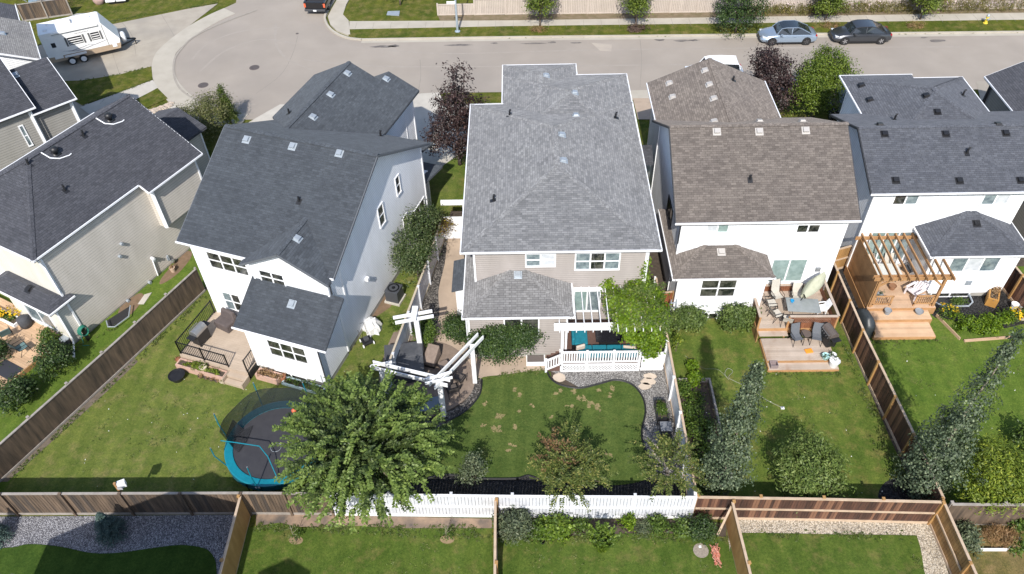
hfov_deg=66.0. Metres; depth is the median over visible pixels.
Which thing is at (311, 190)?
house
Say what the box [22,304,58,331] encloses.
patio door
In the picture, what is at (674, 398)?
fence
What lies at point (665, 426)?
storage bin
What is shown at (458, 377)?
patio chair
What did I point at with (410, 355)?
hot tub
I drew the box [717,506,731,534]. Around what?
brace
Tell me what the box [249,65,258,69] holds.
manhole cover
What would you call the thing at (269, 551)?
lawn
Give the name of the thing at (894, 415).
fence
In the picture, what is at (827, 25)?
tall grass
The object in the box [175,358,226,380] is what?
planter box
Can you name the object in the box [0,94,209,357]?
house
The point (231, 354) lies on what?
deck
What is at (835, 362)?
plant pot
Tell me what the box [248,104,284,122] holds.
driveway
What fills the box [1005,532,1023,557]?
shrub
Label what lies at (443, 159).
driveway
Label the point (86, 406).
soil strip
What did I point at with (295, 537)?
tree
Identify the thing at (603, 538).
shrub
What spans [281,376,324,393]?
planter box
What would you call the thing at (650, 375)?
stepping stone
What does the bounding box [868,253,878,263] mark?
patio chair
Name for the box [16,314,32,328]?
grill
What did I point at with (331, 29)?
kerb
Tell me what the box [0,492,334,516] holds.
fence
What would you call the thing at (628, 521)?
shrub
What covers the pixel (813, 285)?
patio umbrella
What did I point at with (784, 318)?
patio chair
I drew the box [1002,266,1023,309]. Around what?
fence
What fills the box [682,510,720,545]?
shrub
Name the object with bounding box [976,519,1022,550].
raised bed
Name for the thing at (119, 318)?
window well
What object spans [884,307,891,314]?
plant pot
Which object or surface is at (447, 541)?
soil ring
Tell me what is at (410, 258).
tree
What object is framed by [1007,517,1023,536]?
shrub
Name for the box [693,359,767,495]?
tree
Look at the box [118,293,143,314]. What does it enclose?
soil patch
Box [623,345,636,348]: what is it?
cushion
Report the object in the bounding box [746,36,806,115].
tree
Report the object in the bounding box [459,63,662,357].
house
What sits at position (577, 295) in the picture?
patio door
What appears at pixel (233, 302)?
window
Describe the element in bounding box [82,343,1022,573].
weed patches
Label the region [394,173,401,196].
window
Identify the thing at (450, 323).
shrub
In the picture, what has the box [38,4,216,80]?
driveway
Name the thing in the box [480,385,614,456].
dead grass
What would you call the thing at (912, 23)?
tall grass
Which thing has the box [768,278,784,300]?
patio chair
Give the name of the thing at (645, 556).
lawn
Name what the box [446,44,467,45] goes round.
oil stain
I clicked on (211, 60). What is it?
tyre mark
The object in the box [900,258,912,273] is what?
patio chair
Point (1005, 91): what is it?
house
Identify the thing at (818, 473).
tree
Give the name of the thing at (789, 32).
parked car
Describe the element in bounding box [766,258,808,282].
patio door
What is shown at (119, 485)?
birdhouse
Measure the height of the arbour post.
3.360 m
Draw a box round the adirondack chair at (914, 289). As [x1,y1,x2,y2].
[903,280,929,300]
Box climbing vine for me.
[598,257,672,361]
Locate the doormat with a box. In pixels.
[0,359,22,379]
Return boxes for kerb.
[324,0,361,40]
[362,31,1023,39]
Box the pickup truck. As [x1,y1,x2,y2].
[303,0,330,11]
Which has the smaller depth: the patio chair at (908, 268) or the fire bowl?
the fire bowl
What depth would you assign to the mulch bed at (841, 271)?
45.99 m
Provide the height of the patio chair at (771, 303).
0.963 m
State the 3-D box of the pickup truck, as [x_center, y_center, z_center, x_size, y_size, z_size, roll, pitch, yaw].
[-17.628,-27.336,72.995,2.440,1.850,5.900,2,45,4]
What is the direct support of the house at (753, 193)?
on the ground at (496, 98)
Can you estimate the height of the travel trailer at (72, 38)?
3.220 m
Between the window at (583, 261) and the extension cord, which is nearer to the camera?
the extension cord
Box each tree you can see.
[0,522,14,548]
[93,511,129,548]
[216,83,238,124]
[268,365,454,534]
[286,524,301,544]
[385,198,450,287]
[419,57,489,167]
[438,523,455,540]
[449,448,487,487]
[458,322,548,369]
[521,0,559,25]
[523,418,617,513]
[618,0,652,23]
[627,428,710,501]
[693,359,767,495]
[710,0,773,39]
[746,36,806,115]
[767,419,861,513]
[786,42,863,117]
[810,0,860,21]
[889,326,1023,499]
[910,0,948,19]
[952,430,1023,519]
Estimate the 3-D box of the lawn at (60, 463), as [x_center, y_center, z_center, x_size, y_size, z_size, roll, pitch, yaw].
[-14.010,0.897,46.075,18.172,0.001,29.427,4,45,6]
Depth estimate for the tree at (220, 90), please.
57.91 m
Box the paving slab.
[138,292,151,303]
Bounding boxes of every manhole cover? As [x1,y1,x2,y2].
[198,82,207,87]
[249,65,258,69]
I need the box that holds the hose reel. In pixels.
[77,325,90,345]
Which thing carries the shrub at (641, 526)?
on the planting strip at (619, 529)
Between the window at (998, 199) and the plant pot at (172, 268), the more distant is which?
the plant pot at (172, 268)
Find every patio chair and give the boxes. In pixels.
[0,325,15,339]
[7,339,32,357]
[423,343,440,368]
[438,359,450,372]
[445,382,459,399]
[449,371,466,388]
[762,294,777,309]
[767,305,782,323]
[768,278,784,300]
[780,313,794,326]
[787,322,804,345]
[789,282,803,297]
[809,322,823,346]
[817,298,831,314]
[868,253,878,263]
[884,253,895,263]
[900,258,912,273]
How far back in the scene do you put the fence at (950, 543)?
33.75 m
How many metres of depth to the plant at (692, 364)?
41.61 m
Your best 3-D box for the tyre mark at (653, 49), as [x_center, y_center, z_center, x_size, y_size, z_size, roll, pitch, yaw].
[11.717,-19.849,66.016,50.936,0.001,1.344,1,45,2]
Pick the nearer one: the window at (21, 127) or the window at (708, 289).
the window at (708, 289)
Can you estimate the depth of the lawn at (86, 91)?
63.75 m
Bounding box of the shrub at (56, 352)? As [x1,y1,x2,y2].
[26,335,79,384]
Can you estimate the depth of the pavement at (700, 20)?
69.34 m
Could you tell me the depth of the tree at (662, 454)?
35.04 m
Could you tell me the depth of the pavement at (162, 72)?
66.14 m
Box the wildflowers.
[741,0,1023,16]
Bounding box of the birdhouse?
[113,479,126,491]
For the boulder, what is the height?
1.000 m
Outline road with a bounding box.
[175,0,1023,119]
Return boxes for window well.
[106,305,130,326]
[526,355,544,365]
[931,294,972,307]
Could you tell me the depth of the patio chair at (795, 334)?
42.39 m
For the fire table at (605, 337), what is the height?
0.520 m
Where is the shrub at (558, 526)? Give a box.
[534,510,577,545]
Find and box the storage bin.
[659,421,672,433]
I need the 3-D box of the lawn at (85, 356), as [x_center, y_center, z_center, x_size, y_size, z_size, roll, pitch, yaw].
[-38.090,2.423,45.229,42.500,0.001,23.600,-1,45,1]
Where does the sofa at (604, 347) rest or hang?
on the deck at (567, 361)
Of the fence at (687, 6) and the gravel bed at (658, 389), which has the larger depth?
the fence at (687, 6)
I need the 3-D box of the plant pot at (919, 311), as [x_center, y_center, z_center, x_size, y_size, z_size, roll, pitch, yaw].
[22.638,1.388,43.835,0.466,0.200,0.466,-1,45,1]
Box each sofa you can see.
[571,330,587,348]
[578,344,636,360]
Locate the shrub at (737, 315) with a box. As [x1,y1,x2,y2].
[715,301,761,333]
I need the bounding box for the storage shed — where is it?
[451,258,464,315]
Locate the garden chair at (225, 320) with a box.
[214,307,235,332]
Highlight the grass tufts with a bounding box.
[10,2,1019,568]
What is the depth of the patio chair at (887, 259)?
45.86 m
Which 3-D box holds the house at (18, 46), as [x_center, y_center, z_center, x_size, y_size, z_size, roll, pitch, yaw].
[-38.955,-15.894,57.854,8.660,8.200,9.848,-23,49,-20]
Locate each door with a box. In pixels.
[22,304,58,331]
[410,196,426,243]
[574,287,600,311]
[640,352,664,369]
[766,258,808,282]
[866,231,914,260]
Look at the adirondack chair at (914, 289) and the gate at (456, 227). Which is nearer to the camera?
the adirondack chair at (914, 289)
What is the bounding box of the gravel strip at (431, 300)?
[419,239,447,328]
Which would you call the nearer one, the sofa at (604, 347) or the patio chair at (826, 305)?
the sofa at (604, 347)
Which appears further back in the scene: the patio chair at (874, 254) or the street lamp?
the street lamp
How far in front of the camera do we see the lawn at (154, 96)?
62.12 m
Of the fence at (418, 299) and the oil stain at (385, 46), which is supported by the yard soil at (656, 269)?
the fence at (418, 299)
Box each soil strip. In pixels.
[1,358,137,481]
[256,514,491,527]
[372,287,403,316]
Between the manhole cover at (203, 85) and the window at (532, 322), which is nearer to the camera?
the window at (532, 322)
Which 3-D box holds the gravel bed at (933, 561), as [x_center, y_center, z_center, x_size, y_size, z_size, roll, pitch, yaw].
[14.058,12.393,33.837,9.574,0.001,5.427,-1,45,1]
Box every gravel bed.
[0,515,233,573]
[551,368,682,479]
[729,520,948,573]
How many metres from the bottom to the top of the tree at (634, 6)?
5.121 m
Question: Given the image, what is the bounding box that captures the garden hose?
[687,357,779,406]
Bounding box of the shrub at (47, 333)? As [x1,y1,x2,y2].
[31,325,61,352]
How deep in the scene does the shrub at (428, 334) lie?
42.83 m
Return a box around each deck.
[0,298,59,389]
[174,300,259,389]
[545,320,648,372]
[750,279,839,371]
[844,264,935,339]
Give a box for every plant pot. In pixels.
[169,265,175,272]
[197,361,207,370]
[278,372,285,380]
[821,352,829,359]
[829,353,840,367]
[876,289,883,300]
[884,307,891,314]
[889,283,896,290]
[915,308,923,314]
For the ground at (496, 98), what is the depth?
58.99 m
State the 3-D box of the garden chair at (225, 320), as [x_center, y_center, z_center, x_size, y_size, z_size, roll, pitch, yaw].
[-15.875,1.824,43.657,1.000,1.000,0.850,22,50,21]
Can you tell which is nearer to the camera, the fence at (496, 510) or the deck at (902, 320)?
the fence at (496, 510)
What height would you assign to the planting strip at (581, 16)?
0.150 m
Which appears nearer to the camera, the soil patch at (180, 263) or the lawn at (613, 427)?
the lawn at (613, 427)
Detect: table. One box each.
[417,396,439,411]
[595,330,623,345]
[785,297,820,314]
[801,330,810,341]
[873,263,901,281]
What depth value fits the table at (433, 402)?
40.09 m
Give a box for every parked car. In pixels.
[685,55,743,71]
[757,20,817,45]
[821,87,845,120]
[829,19,892,44]
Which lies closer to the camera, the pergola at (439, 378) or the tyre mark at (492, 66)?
the pergola at (439, 378)
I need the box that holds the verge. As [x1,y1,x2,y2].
[349,20,1023,37]
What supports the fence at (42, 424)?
on the ground at (496, 98)
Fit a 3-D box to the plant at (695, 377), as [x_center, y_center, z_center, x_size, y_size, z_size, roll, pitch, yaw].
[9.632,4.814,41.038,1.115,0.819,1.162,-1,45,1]
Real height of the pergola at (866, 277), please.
2.930 m
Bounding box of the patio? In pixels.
[379,330,473,418]
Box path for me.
[433,238,545,377]
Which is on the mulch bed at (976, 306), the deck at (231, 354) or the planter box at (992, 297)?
the planter box at (992, 297)
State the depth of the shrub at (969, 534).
34.27 m
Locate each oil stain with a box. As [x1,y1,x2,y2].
[371,45,390,47]
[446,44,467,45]
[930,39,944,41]
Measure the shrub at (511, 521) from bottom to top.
1.744 m
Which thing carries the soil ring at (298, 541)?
on the lawn at (269, 551)
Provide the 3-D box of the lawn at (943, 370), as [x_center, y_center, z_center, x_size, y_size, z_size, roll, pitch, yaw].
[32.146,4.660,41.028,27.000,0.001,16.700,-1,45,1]
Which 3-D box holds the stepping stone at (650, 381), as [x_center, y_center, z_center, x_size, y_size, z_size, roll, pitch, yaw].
[7.153,4.962,41.424,0.829,0.045,0.502,-1,45,1]
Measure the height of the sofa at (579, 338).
0.800 m
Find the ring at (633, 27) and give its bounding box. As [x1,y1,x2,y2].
[627,22,650,32]
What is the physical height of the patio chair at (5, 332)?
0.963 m
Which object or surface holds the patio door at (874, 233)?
in the house at (939, 166)
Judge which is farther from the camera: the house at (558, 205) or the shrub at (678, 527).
the house at (558, 205)
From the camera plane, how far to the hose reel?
43.76 m
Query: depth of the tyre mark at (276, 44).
67.28 m
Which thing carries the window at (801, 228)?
in the house at (753, 193)
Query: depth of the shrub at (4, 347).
42.69 m
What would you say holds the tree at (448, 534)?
on the soil ring at (447, 541)
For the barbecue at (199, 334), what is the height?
1.160 m
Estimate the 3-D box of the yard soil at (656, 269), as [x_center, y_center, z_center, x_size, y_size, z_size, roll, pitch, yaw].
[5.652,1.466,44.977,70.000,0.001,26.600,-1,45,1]
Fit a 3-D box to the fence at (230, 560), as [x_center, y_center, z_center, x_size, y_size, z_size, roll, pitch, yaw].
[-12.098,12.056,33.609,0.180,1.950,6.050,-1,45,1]
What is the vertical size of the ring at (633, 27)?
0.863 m
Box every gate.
[440,200,462,238]
[640,352,665,369]
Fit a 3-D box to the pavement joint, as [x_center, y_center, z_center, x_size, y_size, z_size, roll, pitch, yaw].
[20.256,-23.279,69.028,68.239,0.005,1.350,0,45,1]
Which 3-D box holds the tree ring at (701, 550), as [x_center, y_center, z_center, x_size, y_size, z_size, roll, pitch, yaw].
[8.328,11.619,34.743,0.680,0.050,0.670,-1,45,1]
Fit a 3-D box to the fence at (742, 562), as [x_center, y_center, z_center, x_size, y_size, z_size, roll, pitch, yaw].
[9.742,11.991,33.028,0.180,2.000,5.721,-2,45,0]
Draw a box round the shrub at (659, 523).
[644,512,673,539]
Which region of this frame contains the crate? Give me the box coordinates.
[769,360,778,368]
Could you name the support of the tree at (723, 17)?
on the verge
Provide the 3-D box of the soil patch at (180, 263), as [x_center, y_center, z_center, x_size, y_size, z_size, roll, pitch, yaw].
[-20.548,-1.195,48.334,0.796,0.001,3.113,12,47,13]
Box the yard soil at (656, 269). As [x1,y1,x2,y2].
[205,211,1023,474]
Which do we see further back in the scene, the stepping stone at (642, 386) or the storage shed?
the storage shed
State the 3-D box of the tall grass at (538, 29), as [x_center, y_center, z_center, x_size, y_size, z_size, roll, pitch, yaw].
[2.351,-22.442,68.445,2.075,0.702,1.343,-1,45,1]
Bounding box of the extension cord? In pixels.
[710,543,721,565]
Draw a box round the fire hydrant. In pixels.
[983,14,990,23]
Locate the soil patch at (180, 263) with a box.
[159,251,191,283]
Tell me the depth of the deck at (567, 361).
41.63 m
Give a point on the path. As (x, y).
(447, 299)
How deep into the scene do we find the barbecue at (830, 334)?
41.92 m
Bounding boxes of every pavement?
[152,8,247,125]
[328,0,349,35]
[349,13,1023,28]
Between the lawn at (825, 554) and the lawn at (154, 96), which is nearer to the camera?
the lawn at (825, 554)
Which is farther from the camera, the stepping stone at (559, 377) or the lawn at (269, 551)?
the stepping stone at (559, 377)
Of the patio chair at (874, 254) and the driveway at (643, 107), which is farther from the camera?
the driveway at (643, 107)
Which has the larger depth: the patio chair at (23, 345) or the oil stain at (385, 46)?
the oil stain at (385, 46)
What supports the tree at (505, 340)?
on the yard soil at (656, 269)
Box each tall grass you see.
[530,25,547,32]
[820,20,839,29]
[906,19,925,29]
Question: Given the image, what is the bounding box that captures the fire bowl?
[168,368,184,382]
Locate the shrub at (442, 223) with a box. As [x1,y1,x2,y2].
[422,213,457,241]
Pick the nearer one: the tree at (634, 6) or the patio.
the patio
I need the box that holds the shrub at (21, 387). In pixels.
[0,366,39,416]
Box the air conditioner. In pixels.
[384,282,405,306]
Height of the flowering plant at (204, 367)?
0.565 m
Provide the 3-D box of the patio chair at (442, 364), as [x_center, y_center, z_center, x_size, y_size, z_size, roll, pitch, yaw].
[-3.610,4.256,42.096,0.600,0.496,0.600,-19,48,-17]
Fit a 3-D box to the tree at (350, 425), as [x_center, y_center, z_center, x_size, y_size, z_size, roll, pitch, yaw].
[-6.599,7.337,35.106,8.246,6.286,8.071,-1,45,1]
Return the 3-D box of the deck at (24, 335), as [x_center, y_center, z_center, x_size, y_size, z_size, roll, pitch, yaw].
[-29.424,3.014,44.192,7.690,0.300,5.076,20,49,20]
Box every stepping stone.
[553,373,564,381]
[638,382,651,389]
[640,378,655,384]
[643,373,656,378]
[649,453,664,465]
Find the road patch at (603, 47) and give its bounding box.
[592,43,611,50]
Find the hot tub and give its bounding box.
[384,341,424,384]
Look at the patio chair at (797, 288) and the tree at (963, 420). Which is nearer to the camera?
the tree at (963, 420)
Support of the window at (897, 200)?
in the house at (939, 166)
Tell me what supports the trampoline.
on the lawn at (60, 463)
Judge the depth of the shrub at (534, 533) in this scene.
34.96 m
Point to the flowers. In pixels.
(10, 312)
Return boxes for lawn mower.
[358,323,374,347]
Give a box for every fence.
[0,267,205,481]
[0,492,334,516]
[14,0,72,20]
[218,494,250,573]
[329,491,696,518]
[376,216,444,404]
[436,0,1023,15]
[493,498,498,573]
[654,276,697,513]
[661,291,673,306]
[692,493,944,523]
[725,499,751,573]
[827,262,944,500]
[835,245,852,269]
[927,501,977,573]
[948,500,1023,524]
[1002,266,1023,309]
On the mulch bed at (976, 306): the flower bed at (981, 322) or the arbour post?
the flower bed at (981, 322)
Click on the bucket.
(1014, 304)
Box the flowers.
[0,305,21,317]
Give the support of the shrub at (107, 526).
on the gravel bed at (210, 533)
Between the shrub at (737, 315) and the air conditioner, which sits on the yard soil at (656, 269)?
the shrub at (737, 315)
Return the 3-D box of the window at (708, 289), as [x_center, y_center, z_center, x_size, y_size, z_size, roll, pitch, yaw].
[11.182,0.076,42.766,1.962,1.347,0.090,-1,45,1]
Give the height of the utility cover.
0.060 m
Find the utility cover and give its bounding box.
[387,11,399,15]
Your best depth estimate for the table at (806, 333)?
42.45 m
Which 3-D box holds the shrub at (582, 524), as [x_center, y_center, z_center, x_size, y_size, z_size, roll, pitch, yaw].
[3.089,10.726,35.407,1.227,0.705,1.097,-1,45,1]
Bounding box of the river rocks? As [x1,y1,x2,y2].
[148,101,173,112]
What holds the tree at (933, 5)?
on the ground at (496, 98)
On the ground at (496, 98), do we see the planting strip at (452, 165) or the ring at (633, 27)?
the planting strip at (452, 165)
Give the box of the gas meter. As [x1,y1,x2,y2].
[166,255,174,262]
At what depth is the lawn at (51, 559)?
34.93 m
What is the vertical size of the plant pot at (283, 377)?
0.569 m
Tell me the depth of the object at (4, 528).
35.61 m
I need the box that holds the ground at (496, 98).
[0,0,979,573]
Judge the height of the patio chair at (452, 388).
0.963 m
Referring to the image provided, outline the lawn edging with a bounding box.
[428,370,652,479]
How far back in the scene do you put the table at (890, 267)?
45.13 m
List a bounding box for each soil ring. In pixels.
[289,536,302,544]
[440,535,453,543]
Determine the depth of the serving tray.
42.16 m
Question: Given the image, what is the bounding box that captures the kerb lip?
[172,10,255,113]
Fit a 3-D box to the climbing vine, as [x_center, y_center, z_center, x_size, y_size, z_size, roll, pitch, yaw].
[6.540,1.518,41.184,3.934,5.255,4.394,-1,45,1]
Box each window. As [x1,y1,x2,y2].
[18,124,33,146]
[204,250,250,277]
[221,291,241,311]
[257,269,286,285]
[265,338,309,365]
[275,369,308,381]
[377,201,386,228]
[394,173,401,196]
[402,212,408,235]
[503,319,538,336]
[525,254,555,267]
[574,253,620,270]
[666,195,672,226]
[698,281,737,297]
[702,312,718,318]
[705,225,729,233]
[795,224,821,233]
[891,196,919,205]
[930,292,970,296]
[945,258,1001,272]
[979,194,1011,205]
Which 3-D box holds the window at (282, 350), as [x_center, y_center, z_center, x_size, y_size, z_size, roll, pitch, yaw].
[-11.506,3.322,40.410,2.257,1.301,0.090,13,47,14]
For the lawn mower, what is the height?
0.810 m
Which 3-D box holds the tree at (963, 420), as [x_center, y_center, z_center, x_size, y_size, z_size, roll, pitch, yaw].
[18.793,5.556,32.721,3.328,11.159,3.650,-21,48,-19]
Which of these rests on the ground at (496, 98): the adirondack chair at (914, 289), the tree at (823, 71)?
the tree at (823, 71)
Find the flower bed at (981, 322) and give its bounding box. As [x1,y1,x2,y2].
[936,299,1023,341]
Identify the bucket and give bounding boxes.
[1010,301,1019,308]
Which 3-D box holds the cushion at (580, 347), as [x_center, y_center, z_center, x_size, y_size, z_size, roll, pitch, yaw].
[3.625,3.179,41.637,0.500,0.320,0.140,-15,47,-13]
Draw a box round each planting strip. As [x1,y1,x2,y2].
[438,9,1023,19]
[442,151,466,205]
[493,519,725,536]
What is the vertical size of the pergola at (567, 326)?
2.710 m
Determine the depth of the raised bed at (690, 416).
39.31 m
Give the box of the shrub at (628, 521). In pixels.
[614,511,637,532]
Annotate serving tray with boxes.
[804,348,812,353]
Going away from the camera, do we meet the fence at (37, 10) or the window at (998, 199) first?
the window at (998, 199)
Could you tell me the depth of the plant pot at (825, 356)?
41.71 m
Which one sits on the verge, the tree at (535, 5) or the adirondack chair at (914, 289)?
the tree at (535, 5)
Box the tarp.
[362,316,381,335]
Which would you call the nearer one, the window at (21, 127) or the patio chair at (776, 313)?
the patio chair at (776, 313)
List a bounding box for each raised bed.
[676,377,731,476]
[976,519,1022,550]
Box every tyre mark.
[188,91,255,104]
[200,39,295,71]
[274,23,311,69]
[304,59,754,66]
[352,46,959,53]
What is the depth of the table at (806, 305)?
43.06 m
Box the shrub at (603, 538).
[586,520,621,552]
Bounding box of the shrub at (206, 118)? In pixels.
[160,84,241,149]
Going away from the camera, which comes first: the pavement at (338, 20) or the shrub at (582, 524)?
the shrub at (582, 524)
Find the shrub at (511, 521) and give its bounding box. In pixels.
[489,504,536,545]
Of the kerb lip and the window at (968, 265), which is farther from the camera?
the kerb lip
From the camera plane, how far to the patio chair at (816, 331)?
42.37 m
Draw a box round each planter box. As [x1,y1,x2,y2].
[0,309,17,327]
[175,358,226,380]
[255,365,282,384]
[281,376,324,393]
[654,399,669,424]
[659,433,673,455]
[984,286,1001,307]
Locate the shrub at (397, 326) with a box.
[387,313,403,331]
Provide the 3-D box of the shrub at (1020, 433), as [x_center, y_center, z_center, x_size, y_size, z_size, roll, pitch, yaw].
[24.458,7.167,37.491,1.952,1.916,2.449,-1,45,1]
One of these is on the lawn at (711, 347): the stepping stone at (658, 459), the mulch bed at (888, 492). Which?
the mulch bed at (888, 492)
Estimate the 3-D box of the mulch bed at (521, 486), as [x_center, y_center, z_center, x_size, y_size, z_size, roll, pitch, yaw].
[0.234,9.732,36.871,17.064,0.001,2.280,-1,45,1]
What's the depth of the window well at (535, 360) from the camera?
42.28 m
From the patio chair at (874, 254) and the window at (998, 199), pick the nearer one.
the window at (998, 199)
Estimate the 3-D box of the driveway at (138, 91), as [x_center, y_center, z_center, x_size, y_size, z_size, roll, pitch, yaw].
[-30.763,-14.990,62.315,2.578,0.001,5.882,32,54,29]
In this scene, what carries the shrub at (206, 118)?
on the ground at (496, 98)
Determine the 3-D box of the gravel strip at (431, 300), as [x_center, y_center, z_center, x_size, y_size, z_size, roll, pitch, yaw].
[-4.619,-0.190,46.885,1.447,0.001,9.995,4,45,5]
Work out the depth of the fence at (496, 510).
33.84 m
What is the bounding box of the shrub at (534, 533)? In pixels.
[522,517,548,543]
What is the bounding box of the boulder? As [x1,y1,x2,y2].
[92,0,104,4]
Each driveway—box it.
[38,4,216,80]
[73,101,89,119]
[80,80,157,113]
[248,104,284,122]
[413,93,442,162]
[427,103,500,165]
[630,90,648,99]
[633,98,650,118]
[976,81,988,100]
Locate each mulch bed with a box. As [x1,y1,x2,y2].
[335,475,685,515]
[839,269,857,308]
[878,476,919,499]
[932,290,1023,328]
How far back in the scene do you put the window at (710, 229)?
41.71 m
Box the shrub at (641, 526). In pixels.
[633,515,653,538]
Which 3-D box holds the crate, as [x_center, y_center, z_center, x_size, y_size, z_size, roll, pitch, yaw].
[13.844,4.107,41.676,0.400,0.250,0.360,-1,45,1]
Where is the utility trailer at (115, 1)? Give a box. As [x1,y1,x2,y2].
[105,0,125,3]
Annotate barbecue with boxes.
[186,320,210,346]
[821,322,840,347]
[856,308,875,338]
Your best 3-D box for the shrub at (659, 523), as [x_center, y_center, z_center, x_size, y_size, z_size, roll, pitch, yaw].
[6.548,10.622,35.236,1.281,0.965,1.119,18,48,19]
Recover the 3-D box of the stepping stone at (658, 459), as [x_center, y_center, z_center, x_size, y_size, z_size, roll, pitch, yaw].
[7.019,8.337,38.067,0.741,0.045,0.744,-1,45,1]
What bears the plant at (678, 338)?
on the lawn at (711, 347)
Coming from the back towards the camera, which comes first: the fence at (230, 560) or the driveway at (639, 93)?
the driveway at (639, 93)
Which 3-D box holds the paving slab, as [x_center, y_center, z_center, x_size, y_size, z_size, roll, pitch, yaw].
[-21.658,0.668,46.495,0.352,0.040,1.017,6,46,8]
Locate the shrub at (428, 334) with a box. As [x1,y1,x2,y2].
[410,313,441,346]
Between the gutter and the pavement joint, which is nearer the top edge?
the pavement joint
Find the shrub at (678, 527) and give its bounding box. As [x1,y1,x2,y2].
[667,513,693,540]
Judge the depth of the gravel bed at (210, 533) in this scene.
35.92 m
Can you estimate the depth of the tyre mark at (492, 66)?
64.72 m
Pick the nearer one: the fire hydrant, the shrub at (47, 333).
the shrub at (47, 333)
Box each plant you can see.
[671,333,687,351]
[684,358,699,371]
[686,370,706,389]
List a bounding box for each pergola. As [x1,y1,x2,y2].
[370,333,483,416]
[554,286,660,357]
[847,232,955,308]
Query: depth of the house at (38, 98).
50.81 m
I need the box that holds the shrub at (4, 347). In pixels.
[0,336,12,365]
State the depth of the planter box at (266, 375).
41.72 m
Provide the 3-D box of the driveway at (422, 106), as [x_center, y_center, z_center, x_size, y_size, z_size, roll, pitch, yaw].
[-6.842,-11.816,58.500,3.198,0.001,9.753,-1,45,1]
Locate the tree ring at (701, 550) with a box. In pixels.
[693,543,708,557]
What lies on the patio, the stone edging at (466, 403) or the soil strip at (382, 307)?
the stone edging at (466, 403)
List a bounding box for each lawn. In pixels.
[0,248,205,491]
[0,544,216,573]
[1,169,462,492]
[3,0,218,29]
[65,67,152,104]
[136,88,166,107]
[237,523,491,573]
[343,0,498,20]
[416,370,653,484]
[493,533,729,573]
[668,292,905,498]
[728,533,924,573]
[869,266,1023,505]
[957,525,1023,573]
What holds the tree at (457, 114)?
on the planting strip at (452, 165)
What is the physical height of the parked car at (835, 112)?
1.784 m
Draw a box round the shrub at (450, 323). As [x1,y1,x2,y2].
[436,310,467,345]
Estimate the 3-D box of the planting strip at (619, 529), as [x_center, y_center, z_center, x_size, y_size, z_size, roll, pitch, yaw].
[4.396,10.942,35.553,10.567,0.001,1.017,0,45,1]
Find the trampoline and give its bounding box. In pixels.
[210,382,317,491]
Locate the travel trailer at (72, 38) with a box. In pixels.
[36,12,136,64]
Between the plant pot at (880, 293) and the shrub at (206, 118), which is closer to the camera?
the plant pot at (880, 293)
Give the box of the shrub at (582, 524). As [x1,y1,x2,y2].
[571,514,592,537]
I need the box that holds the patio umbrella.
[800,272,825,300]
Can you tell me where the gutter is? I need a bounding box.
[361,33,1023,42]
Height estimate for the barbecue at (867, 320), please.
1.200 m
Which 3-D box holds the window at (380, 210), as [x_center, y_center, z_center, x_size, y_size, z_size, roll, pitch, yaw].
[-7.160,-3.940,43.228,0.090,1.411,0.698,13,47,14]
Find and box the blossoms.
[768,0,1018,8]
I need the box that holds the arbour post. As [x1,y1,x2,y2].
[393,306,433,353]
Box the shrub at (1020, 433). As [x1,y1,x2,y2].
[1003,419,1023,457]
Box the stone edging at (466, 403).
[418,378,480,430]
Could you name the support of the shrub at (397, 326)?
on the lawn at (60, 463)
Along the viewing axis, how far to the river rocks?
60.97 m
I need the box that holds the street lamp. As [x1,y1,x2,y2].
[446,0,459,32]
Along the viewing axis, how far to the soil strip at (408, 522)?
36.06 m
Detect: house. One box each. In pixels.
[0,2,40,69]
[0,57,80,169]
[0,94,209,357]
[175,61,442,387]
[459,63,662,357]
[642,58,861,318]
[830,74,1023,296]
[982,61,1023,238]
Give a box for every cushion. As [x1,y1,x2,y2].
[576,344,584,350]
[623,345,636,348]
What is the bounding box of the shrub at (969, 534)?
[955,518,984,558]
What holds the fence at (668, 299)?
on the yard soil at (656, 269)
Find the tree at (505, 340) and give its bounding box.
[458,322,548,369]
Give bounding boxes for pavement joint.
[355,15,997,28]
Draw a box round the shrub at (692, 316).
[668,301,711,335]
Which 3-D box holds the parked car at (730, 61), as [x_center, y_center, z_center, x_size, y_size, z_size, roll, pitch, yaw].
[15.878,-17.096,61.986,4.612,1.784,2.180,-1,45,1]
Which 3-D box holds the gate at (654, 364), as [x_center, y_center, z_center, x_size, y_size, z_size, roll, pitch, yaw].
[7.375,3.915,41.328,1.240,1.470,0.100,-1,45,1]
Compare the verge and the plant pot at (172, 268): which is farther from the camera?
the verge
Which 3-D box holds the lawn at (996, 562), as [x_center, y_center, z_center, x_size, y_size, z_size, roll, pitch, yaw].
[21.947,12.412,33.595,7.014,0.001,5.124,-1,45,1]
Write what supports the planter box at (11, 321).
on the deck at (24, 335)
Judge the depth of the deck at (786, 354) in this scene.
42.64 m
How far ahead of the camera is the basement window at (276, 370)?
41.89 m
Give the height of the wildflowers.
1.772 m
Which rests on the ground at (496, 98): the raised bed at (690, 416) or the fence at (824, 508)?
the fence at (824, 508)
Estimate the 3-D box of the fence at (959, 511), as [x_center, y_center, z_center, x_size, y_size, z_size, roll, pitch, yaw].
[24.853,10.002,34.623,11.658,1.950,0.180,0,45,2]
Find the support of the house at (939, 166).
on the ground at (496, 98)
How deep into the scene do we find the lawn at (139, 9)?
73.48 m

